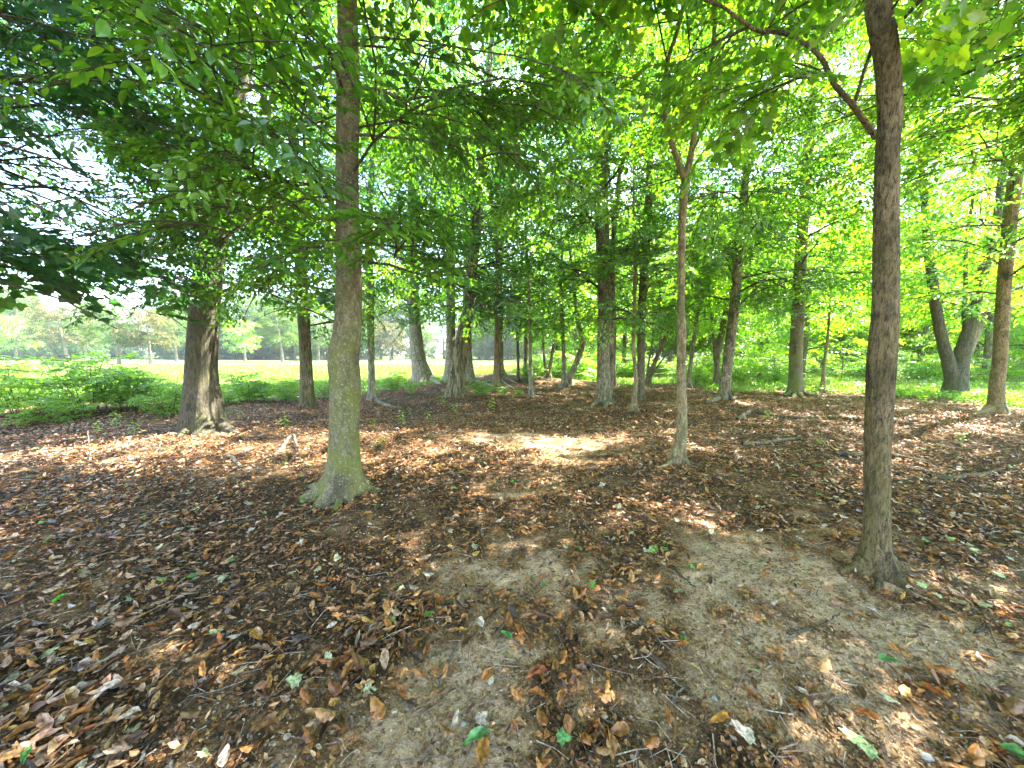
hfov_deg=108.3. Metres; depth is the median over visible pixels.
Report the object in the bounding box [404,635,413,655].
fallen leaf
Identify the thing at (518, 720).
fallen leaf
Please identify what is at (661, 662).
fallen leaf
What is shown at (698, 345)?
woodland tree
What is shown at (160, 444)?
fallen twig
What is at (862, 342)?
tree
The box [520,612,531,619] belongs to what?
fallen leaf
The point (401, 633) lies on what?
fallen leaf
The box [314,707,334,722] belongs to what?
fallen leaf
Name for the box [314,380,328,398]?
shrub
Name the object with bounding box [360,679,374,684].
fallen leaf
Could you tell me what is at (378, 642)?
fallen leaf
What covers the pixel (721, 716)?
fallen leaf
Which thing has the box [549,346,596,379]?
shrub
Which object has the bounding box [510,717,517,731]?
fallen leaf
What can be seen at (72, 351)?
tree
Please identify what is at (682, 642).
fallen leaf
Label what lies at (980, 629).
fallen twig
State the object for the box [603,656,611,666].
fallen leaf
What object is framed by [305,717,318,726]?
fallen leaf
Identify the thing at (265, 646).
fallen leaf
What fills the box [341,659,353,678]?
fallen leaf
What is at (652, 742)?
fallen leaf
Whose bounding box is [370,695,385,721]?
fallen leaf
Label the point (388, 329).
meadow tree
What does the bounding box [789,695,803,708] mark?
fallen leaf
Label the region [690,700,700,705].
fallen leaf
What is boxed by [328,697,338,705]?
fallen leaf
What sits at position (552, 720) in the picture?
fallen leaf
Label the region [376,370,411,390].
shrub
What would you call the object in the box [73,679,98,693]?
fallen leaf
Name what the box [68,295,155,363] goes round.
meadow tree
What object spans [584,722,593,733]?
fallen leaf
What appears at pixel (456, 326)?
tree
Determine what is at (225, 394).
shrub
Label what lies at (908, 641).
fallen leaf
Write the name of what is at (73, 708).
fallen leaf
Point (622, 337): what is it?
woodland tree
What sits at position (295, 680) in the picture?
fallen leaf
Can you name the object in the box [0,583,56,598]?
fallen twig
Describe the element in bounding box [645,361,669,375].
shrub
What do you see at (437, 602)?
fallen leaf
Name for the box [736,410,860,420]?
fallen branch
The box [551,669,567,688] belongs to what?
fallen leaf
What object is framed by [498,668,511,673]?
fallen leaf
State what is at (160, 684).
fallen leaf
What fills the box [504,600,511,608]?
fallen leaf
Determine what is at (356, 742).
fallen leaf
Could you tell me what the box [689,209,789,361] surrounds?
woodland tree
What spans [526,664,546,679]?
fallen leaf
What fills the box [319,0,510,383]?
ash tree
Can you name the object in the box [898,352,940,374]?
shrub
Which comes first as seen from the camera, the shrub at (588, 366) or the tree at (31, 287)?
the shrub at (588, 366)
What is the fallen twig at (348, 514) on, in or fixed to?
on the leaf crumbs
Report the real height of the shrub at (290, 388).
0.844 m
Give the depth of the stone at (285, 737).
1.44 m
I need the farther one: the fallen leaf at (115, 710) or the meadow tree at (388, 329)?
the meadow tree at (388, 329)
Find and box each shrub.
[0,349,161,413]
[0,360,94,414]
[0,361,47,403]
[0,393,62,426]
[28,375,92,406]
[41,394,104,421]
[66,364,176,409]
[114,373,169,408]
[124,382,181,416]
[156,376,182,408]
[220,371,277,401]
[221,386,241,403]
[244,376,274,401]
[259,377,298,402]
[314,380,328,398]
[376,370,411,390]
[404,381,417,393]
[465,379,496,396]
[496,384,509,396]
[510,362,545,381]
[512,387,523,396]
[528,355,554,370]
[528,358,552,375]
[543,364,569,377]
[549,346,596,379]
[572,352,596,375]
[580,369,596,381]
[616,357,636,377]
[616,362,628,374]
[626,350,658,367]
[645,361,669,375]
[663,361,675,372]
[671,355,713,380]
[675,366,713,381]
[688,354,720,371]
[697,351,736,375]
[720,357,769,382]
[738,349,787,378]
[741,353,787,375]
[762,366,804,381]
[771,354,810,376]
[816,364,843,376]
[826,358,853,374]
[838,351,863,371]
[843,349,911,376]
[848,351,904,376]
[897,350,976,380]
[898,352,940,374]
[940,368,989,381]
[970,356,1023,381]
[1007,356,1023,372]
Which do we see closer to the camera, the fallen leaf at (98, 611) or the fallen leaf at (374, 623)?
the fallen leaf at (374, 623)
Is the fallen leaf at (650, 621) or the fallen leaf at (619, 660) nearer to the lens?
the fallen leaf at (619, 660)
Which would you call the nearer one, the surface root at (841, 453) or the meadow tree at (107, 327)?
the surface root at (841, 453)
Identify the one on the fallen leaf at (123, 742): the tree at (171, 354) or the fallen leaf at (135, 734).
the fallen leaf at (135, 734)
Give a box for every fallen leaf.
[0,747,25,761]
[2,721,37,739]
[14,703,29,717]
[18,681,49,701]
[20,745,31,764]
[34,727,62,743]
[34,734,66,756]
[35,712,53,730]
[44,688,77,703]
[46,652,56,662]
[47,731,71,755]
[52,594,65,602]
[55,703,78,725]
[63,722,78,735]
[64,685,79,703]
[66,696,87,705]
[67,699,96,716]
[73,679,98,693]
[74,745,98,757]
[79,657,101,664]
[82,714,109,722]
[84,682,105,697]
[93,679,120,698]
[96,603,110,613]
[102,733,114,749]
[102,744,127,754]
[104,705,127,723]
[112,615,135,627]
[112,674,122,688]
[112,705,130,714]
[112,740,132,751]
[116,706,140,721]
[126,730,144,741]
[130,664,155,675]
[140,686,162,705]
[158,676,167,690]
[167,607,181,620]
[167,739,180,748]
[170,688,180,702]
[179,709,201,718]
[183,602,198,608]
[186,588,198,601]
[193,648,214,658]
[199,660,205,675]
[207,674,218,689]
[208,626,223,633]
[216,630,225,644]
[216,733,228,756]
[217,743,229,767]
[226,631,246,638]
[240,743,258,752]
[249,713,278,734]
[253,632,261,639]
[261,643,271,649]
[262,687,269,699]
[265,673,272,686]
[267,635,272,645]
[270,579,282,587]
[285,671,303,688]
[290,633,307,641]
[293,730,303,736]
[294,662,308,674]
[300,688,309,703]
[302,725,314,742]
[302,728,319,740]
[302,741,313,753]
[304,707,315,716]
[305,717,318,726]
[308,654,322,665]
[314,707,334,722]
[314,718,323,728]
[316,658,332,663]
[319,720,329,741]
[325,606,340,611]
[327,681,341,696]
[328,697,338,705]
[328,724,340,729]
[330,655,344,671]
[333,725,348,733]
[340,711,343,721]
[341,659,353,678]
[343,649,358,655]
[344,625,352,639]
[346,715,352,728]
[346,738,365,748]
[351,650,365,668]
[354,590,368,596]
[355,629,359,644]
[359,636,379,646]
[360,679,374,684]
[361,664,369,680]
[362,681,376,695]
[363,601,376,605]
[366,592,378,602]
[367,621,383,634]
[369,663,375,675]
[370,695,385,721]
[372,623,384,630]
[374,640,383,644]
[375,613,388,621]
[380,649,388,668]
[382,600,388,610]
[382,625,395,630]
[384,618,391,626]
[390,607,401,615]
[394,683,406,696]
[397,629,404,638]
[400,668,410,679]
[404,611,408,620]
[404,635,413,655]
[405,577,416,586]
[405,696,419,703]
[406,700,417,709]
[408,599,420,604]
[412,651,422,662]
[412,667,427,677]
[418,603,422,613]
[419,553,431,560]
[419,627,433,631]
[423,643,430,660]
[423,738,432,752]
[428,636,438,643]
[429,690,438,697]
[432,625,440,634]
[435,594,439,609]
[439,723,454,734]
[441,663,447,678]
[447,627,457,631]
[448,663,456,672]
[450,708,458,728]
[453,610,464,614]
[455,599,463,608]
[456,626,467,630]
[461,633,473,644]
[461,725,489,746]
[465,702,473,713]
[473,585,484,590]
[473,711,487,725]
[475,734,489,762]
[476,616,483,626]
[481,667,493,680]
[491,626,499,636]
[494,586,507,594]
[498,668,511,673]
[499,591,510,598]
[500,630,511,639]
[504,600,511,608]
[506,610,513,627]
[507,604,516,617]
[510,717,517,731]
[511,685,518,700]
[514,602,525,607]
[514,623,522,634]
[514,634,524,639]
[514,717,526,725]
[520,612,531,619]
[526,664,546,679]
[528,637,533,651]
[528,686,545,697]
[532,598,541,603]
[533,609,550,619]
[534,757,552,767]
[535,597,550,605]
[536,707,548,725]
[542,747,550,758]
[544,727,549,738]
[546,605,556,612]
[546,655,554,666]
[546,715,559,726]
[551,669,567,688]
[552,659,558,669]
[554,706,568,714]
[555,626,565,632]
[556,726,571,746]
[557,670,565,678]
[557,689,563,700]
[558,686,566,696]
[560,649,566,663]
[563,714,572,734]
[566,626,572,639]
[567,601,579,608]
[569,673,576,685]
[573,587,577,599]
[575,663,587,671]
[575,758,590,767]
[577,585,586,598]
[579,584,590,588]
[579,732,594,744]
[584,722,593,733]
[586,597,598,608]
[586,748,595,759]
[589,730,607,737]
[589,756,600,762]
[592,717,599,726]
[592,727,597,741]
[595,746,610,755]
[597,722,604,737]
[598,610,613,618]
[598,690,611,702]
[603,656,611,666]
[603,727,609,741]
[604,677,610,692]
[606,734,617,760]
[609,721,629,736]
[615,595,628,602]
[615,654,622,665]
[617,604,625,609]
[620,556,632,561]
[620,600,634,606]
[620,616,624,630]
[628,569,634,581]
[632,624,643,634]
[635,600,647,604]
[640,649,651,655]
[645,734,659,748]
[647,618,655,627]
[651,652,669,668]
[654,630,668,636]
[665,704,671,723]
[674,640,688,644]
[680,757,686,767]
[690,663,703,675]
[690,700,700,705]
[709,711,729,722]
[716,604,730,610]
[728,601,739,612]
[730,719,751,732]
[734,724,755,744]
[744,686,760,704]
[762,646,779,653]
[777,691,782,707]
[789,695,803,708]
[802,696,817,720]
[804,681,819,694]
[816,657,831,673]
[838,725,867,743]
[853,707,879,719]
[853,739,880,759]
[854,686,866,699]
[876,743,886,753]
[877,653,900,662]
[878,690,899,703]
[898,684,911,696]
[905,636,917,646]
[915,581,926,587]
[924,661,958,674]
[924,684,951,698]
[927,699,956,708]
[966,742,984,765]
[992,571,1004,577]
[999,742,1023,759]
[1004,696,1023,715]
[1009,739,1022,747]
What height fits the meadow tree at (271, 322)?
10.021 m
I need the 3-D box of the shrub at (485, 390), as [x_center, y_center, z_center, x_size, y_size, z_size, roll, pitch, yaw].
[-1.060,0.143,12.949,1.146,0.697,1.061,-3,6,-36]
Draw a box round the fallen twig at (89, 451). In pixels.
[59,430,90,462]
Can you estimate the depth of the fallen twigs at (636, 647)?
1.83 m
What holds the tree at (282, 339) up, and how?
on the ground at (694, 731)
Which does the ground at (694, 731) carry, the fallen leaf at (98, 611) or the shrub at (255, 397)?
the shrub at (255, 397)
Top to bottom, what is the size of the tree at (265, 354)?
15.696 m
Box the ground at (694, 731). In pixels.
[0,355,1023,767]
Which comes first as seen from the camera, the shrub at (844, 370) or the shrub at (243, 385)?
the shrub at (243, 385)
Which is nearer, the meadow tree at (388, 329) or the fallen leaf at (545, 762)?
the fallen leaf at (545, 762)
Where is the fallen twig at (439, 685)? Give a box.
[408,639,457,687]
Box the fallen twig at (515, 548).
[495,544,525,554]
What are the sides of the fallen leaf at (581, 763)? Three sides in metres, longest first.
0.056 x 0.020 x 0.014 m
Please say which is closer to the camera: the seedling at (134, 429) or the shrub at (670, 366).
the seedling at (134, 429)
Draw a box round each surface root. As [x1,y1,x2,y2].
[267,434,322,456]
[727,408,755,411]
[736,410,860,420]
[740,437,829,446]
[836,451,862,456]
[893,453,932,461]
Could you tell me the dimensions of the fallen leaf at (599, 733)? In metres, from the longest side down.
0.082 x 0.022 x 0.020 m
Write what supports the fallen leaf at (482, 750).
on the ground at (694, 731)
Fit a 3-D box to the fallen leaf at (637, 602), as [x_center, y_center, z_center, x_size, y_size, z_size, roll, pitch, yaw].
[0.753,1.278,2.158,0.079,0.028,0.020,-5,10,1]
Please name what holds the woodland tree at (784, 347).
on the ground at (694, 731)
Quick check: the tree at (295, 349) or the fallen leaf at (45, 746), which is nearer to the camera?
the fallen leaf at (45, 746)
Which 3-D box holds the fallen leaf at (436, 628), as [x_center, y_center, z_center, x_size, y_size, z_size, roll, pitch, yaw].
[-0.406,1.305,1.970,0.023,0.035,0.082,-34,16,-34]
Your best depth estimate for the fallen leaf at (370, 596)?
2.20 m
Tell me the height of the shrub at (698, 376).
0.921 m
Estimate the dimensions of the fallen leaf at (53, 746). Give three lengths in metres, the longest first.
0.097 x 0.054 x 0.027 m
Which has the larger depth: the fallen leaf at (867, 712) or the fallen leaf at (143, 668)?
the fallen leaf at (143, 668)
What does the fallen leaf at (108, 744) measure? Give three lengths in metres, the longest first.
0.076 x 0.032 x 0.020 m
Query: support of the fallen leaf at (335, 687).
on the ground at (694, 731)
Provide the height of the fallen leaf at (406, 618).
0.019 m
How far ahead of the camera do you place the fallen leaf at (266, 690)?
1.59 m
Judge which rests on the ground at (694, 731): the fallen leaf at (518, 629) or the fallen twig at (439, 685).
the fallen twig at (439, 685)
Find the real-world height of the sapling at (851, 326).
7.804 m
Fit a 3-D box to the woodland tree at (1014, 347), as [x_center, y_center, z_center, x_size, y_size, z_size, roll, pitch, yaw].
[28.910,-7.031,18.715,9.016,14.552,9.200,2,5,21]
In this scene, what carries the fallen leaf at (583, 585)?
on the ground at (694, 731)
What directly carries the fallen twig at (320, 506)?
on the ground at (694, 731)
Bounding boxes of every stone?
[283,733,290,739]
[390,707,397,713]
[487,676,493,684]
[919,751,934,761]
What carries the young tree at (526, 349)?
on the ground at (694, 731)
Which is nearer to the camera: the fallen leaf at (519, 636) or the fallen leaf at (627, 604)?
the fallen leaf at (519, 636)
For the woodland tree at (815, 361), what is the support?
on the ground at (694, 731)
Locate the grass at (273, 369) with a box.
[0,363,1023,408]
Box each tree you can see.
[0,0,291,327]
[0,0,368,337]
[0,0,494,436]
[0,0,639,511]
[0,284,55,358]
[0,293,56,359]
[0,314,44,360]
[0,318,32,359]
[8,324,56,358]
[14,298,99,361]
[20,306,72,357]
[53,323,99,359]
[54,316,109,359]
[55,318,110,359]
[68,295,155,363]
[68,303,119,358]
[75,302,121,358]
[101,322,145,358]
[104,0,411,408]
[107,343,146,358]
[110,307,180,363]
[126,329,147,357]
[132,282,177,354]
[147,308,186,360]
[151,327,182,358]
[158,301,187,358]
[161,319,185,359]
[179,327,236,359]
[218,315,243,359]
[219,296,269,359]
[220,291,269,359]
[220,319,262,360]
[235,334,268,358]
[237,292,282,358]
[246,296,297,359]
[246,305,298,361]
[260,303,311,359]
[264,4,463,408]
[267,307,314,359]
[268,312,298,358]
[292,294,333,359]
[292,313,326,358]
[295,314,332,360]
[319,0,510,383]
[331,276,394,359]
[360,297,387,358]
[361,5,529,381]
[364,0,590,396]
[364,51,545,392]
[374,306,409,359]
[374,319,407,360]
[377,0,1023,592]
[385,286,437,358]
[399,307,437,358]
[415,111,564,391]
[422,330,439,358]
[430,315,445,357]
[434,96,567,390]
[445,314,473,348]
[471,303,509,359]
[471,319,504,359]
[473,311,503,358]
[478,0,799,408]
[481,201,585,375]
[482,163,638,387]
[490,311,523,359]
[491,229,596,378]
[492,146,637,385]
[503,282,549,357]
[503,335,523,358]
[519,249,595,373]
[529,3,783,400]
[532,290,585,359]
[535,236,629,370]
[537,126,710,386]
[545,328,571,360]
[565,262,597,361]
[570,243,631,357]
[582,193,675,370]
[582,218,649,359]
[582,231,761,385]
[594,269,646,353]
[616,221,666,364]
[620,0,906,402]
[621,234,676,362]
[636,220,743,367]
[637,164,794,387]
[645,313,707,362]
[646,261,702,364]
[647,259,724,358]
[650,172,832,385]
[672,248,757,358]
[683,1,980,398]
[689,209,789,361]
[694,315,740,361]
[709,0,1023,177]
[715,210,813,361]
[718,121,911,377]
[723,0,1023,430]
[733,273,789,366]
[735,314,784,357]
[740,253,792,361]
[763,322,821,367]
[764,314,823,365]
[786,222,871,370]
[792,203,912,364]
[807,52,1023,393]
[807,293,856,361]
[808,294,853,362]
[810,263,868,364]
[812,1,1023,414]
[812,337,861,361]
[815,219,946,357]
[830,260,917,360]
[863,230,995,368]
[897,252,983,368]
[898,278,924,360]
[899,212,977,358]
[900,124,1023,377]
[939,188,1023,362]
[946,253,1015,366]
[951,204,1023,345]
[977,226,1023,354]
[980,242,1022,343]
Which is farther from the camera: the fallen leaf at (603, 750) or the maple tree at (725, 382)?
the maple tree at (725, 382)
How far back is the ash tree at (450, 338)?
17.62 m
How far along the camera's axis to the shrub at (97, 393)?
8.96 m
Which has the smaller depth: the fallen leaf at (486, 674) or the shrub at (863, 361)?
the fallen leaf at (486, 674)
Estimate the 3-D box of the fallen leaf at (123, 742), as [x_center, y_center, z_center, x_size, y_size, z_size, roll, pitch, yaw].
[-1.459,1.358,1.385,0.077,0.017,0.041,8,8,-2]
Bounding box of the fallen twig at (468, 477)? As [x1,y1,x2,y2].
[441,473,506,485]
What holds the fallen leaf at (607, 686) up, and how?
on the ground at (694, 731)
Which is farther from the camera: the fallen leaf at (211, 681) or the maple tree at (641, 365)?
the maple tree at (641, 365)
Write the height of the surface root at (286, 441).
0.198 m
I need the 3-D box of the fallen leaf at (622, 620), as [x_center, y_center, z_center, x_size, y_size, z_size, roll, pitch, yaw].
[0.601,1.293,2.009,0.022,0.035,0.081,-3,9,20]
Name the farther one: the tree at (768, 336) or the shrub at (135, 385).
the tree at (768, 336)
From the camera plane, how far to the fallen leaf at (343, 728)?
1.47 m
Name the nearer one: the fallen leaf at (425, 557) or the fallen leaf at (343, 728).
the fallen leaf at (343, 728)
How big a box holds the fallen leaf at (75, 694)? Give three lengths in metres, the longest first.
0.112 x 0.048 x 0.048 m
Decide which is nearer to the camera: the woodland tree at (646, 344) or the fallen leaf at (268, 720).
the fallen leaf at (268, 720)
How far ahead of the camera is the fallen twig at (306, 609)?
2.10 m
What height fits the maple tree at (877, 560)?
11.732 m
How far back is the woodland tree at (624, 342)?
24.76 m
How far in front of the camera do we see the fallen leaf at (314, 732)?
1.47 m
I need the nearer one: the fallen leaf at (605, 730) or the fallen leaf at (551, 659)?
the fallen leaf at (605, 730)
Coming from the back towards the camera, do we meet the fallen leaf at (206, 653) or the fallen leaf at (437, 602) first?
the fallen leaf at (437, 602)
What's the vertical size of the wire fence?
1.483 m
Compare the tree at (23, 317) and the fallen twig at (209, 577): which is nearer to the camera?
the fallen twig at (209, 577)
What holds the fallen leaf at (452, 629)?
on the ground at (694, 731)
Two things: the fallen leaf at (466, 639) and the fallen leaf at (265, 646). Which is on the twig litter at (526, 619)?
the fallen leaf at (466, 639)
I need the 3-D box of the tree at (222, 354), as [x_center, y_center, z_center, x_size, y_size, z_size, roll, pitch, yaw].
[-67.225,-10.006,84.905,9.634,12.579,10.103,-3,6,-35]
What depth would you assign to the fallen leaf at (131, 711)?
1.51 m
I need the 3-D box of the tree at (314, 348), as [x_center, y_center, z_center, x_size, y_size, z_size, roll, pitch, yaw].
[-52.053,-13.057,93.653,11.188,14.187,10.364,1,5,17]
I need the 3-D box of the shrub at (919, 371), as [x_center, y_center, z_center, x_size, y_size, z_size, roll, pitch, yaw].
[20.914,-0.838,18.405,2.471,1.871,2.846,0,5,-1]
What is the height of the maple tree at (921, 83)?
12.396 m
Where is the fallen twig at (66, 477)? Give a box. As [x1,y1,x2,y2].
[61,455,127,479]
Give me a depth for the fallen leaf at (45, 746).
1.38 m
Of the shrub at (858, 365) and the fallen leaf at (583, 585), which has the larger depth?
the shrub at (858, 365)
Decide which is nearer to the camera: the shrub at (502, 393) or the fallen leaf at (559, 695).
the fallen leaf at (559, 695)
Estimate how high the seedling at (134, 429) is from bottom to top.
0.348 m
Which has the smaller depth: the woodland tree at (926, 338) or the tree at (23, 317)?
the woodland tree at (926, 338)
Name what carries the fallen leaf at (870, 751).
on the leaf crumbs
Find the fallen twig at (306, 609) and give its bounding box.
[236,603,327,625]
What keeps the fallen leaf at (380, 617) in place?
on the leaf crumbs
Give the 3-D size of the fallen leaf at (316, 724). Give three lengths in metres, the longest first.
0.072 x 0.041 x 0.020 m
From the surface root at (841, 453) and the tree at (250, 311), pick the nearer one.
the surface root at (841, 453)
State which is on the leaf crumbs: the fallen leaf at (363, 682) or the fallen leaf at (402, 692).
the fallen leaf at (402, 692)
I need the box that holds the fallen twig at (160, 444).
[153,434,170,453]
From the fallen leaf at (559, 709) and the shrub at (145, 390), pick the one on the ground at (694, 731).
the shrub at (145, 390)
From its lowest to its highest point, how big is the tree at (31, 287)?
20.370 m
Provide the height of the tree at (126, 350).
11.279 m
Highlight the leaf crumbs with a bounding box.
[0,399,1023,767]
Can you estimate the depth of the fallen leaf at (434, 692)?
1.63 m
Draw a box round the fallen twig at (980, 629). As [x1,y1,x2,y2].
[973,615,1022,648]
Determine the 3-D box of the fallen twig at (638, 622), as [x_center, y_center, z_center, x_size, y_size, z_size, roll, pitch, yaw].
[0.733,1.320,1.942,0.433,0.029,0.189,1,5,16]
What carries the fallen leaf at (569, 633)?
on the ground at (694, 731)
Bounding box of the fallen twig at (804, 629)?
[786,612,839,643]
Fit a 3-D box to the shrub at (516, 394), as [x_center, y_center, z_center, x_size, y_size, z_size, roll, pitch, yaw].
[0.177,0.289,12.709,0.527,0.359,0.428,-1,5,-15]
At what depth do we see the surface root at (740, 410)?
9.78 m
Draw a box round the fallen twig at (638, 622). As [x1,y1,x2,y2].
[608,619,697,659]
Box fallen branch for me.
[928,467,1002,479]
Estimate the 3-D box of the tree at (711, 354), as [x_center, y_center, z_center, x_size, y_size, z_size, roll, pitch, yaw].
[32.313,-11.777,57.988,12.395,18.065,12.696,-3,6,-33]
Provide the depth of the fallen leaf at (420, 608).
2.09 m
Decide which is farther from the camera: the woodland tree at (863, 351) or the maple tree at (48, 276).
the woodland tree at (863, 351)
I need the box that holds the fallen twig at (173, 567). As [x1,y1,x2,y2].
[122,567,197,577]
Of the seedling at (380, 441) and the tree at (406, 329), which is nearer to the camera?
the seedling at (380, 441)
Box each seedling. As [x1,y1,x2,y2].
[108,412,122,427]
[127,419,140,434]
[377,432,384,446]
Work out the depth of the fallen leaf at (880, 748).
1.39 m
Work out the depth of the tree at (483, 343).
95.89 m
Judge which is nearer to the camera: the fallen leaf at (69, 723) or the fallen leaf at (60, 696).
the fallen leaf at (69, 723)
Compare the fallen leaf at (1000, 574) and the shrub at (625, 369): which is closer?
the fallen leaf at (1000, 574)
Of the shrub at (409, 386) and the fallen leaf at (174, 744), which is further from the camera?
the shrub at (409, 386)
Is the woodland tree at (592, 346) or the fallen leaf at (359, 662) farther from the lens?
the woodland tree at (592, 346)
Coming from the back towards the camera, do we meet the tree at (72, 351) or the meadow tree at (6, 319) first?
the tree at (72, 351)
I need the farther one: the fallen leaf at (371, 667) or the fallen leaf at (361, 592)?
the fallen leaf at (361, 592)
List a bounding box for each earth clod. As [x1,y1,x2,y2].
[52,730,67,739]
[85,721,105,735]
[106,742,128,760]
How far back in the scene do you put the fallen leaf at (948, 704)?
1.59 m
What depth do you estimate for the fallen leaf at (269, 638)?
1.88 m
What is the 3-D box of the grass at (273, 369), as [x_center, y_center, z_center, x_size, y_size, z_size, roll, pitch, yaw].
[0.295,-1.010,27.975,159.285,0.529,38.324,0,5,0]
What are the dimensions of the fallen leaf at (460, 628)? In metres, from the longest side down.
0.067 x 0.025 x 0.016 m
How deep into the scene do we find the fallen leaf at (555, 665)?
1.75 m
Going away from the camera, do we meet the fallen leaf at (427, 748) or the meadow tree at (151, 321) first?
the fallen leaf at (427, 748)
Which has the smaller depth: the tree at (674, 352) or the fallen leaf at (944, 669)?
the fallen leaf at (944, 669)
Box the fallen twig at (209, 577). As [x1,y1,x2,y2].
[187,561,233,582]
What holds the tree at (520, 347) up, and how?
on the ground at (694, 731)
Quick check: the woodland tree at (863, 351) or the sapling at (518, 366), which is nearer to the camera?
the sapling at (518, 366)
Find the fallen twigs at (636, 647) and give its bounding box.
[0,431,1023,767]
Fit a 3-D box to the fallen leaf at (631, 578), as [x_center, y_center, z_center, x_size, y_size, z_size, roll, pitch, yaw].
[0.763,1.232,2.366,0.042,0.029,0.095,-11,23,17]
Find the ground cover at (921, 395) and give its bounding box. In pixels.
[0,371,1023,406]
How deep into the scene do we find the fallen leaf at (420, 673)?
1.71 m
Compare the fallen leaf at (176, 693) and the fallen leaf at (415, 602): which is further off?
the fallen leaf at (415, 602)
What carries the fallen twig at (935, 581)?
on the ground at (694, 731)
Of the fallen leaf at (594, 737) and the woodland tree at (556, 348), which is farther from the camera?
the woodland tree at (556, 348)
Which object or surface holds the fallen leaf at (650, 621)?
on the ground at (694, 731)
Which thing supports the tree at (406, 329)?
on the ground at (694, 731)
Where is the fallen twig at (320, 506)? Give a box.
[303,499,334,512]
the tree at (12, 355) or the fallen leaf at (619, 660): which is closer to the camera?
the fallen leaf at (619, 660)
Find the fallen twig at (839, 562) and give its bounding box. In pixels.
[809,554,867,582]
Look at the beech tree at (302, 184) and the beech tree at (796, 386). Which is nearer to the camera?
the beech tree at (302, 184)
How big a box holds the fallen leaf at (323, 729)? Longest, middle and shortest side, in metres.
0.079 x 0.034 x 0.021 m
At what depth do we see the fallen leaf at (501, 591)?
2.24 m
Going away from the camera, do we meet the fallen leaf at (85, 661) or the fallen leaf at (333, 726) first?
the fallen leaf at (333, 726)
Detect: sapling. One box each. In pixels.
[435,0,959,468]
[461,164,597,399]
[473,264,558,380]
[545,28,733,411]
[757,200,920,390]
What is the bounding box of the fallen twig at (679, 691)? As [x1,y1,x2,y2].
[647,654,695,702]
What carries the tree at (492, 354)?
on the ground at (694, 731)
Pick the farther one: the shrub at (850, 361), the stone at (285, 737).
the shrub at (850, 361)
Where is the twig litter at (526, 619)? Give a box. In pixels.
[0,407,1023,767]
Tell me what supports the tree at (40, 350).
on the ground at (694, 731)
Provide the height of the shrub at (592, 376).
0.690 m
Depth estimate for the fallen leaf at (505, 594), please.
2.22 m
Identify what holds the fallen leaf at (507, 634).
on the fallen twigs at (636, 647)
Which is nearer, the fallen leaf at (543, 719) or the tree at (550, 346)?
the fallen leaf at (543, 719)
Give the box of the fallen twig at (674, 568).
[659,557,693,586]
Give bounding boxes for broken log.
[224,455,243,467]
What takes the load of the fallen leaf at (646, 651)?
on the ground at (694, 731)
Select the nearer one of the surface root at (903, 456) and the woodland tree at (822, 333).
the surface root at (903, 456)
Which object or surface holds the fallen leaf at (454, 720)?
on the ground at (694, 731)
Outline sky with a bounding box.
[0,0,1023,354]
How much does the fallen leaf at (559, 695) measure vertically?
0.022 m
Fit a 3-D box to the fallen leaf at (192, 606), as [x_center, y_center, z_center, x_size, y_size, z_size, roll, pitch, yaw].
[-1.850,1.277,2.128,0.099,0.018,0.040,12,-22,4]
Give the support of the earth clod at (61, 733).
on the ground at (694, 731)
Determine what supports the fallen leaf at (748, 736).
on the leaf crumbs
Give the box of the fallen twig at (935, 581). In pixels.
[899,571,970,597]
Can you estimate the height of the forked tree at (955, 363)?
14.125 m
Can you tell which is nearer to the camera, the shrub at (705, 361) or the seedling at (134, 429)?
the seedling at (134, 429)
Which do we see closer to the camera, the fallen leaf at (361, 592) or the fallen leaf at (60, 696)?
the fallen leaf at (60, 696)
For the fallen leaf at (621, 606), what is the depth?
2.12 m
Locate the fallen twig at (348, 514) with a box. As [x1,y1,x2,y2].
[333,506,379,517]
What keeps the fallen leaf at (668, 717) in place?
on the ground at (694, 731)
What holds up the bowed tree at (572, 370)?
on the ground at (694, 731)
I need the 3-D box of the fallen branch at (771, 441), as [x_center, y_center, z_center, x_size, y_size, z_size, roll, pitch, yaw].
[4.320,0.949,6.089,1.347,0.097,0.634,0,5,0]
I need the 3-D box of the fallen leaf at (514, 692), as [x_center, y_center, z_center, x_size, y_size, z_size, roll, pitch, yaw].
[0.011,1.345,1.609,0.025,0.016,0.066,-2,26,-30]
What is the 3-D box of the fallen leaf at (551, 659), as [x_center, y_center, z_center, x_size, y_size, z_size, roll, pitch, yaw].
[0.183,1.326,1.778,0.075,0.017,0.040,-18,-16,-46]
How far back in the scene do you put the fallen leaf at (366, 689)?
1.65 m
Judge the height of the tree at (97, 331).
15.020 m
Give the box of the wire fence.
[636,357,1021,379]
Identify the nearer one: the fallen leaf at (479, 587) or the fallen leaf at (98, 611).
the fallen leaf at (98, 611)
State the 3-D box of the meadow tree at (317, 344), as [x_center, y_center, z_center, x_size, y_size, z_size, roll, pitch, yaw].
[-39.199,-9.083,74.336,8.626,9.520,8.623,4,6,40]
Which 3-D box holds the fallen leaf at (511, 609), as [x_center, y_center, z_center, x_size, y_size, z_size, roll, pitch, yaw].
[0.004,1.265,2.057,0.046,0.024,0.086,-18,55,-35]
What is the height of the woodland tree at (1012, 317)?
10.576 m

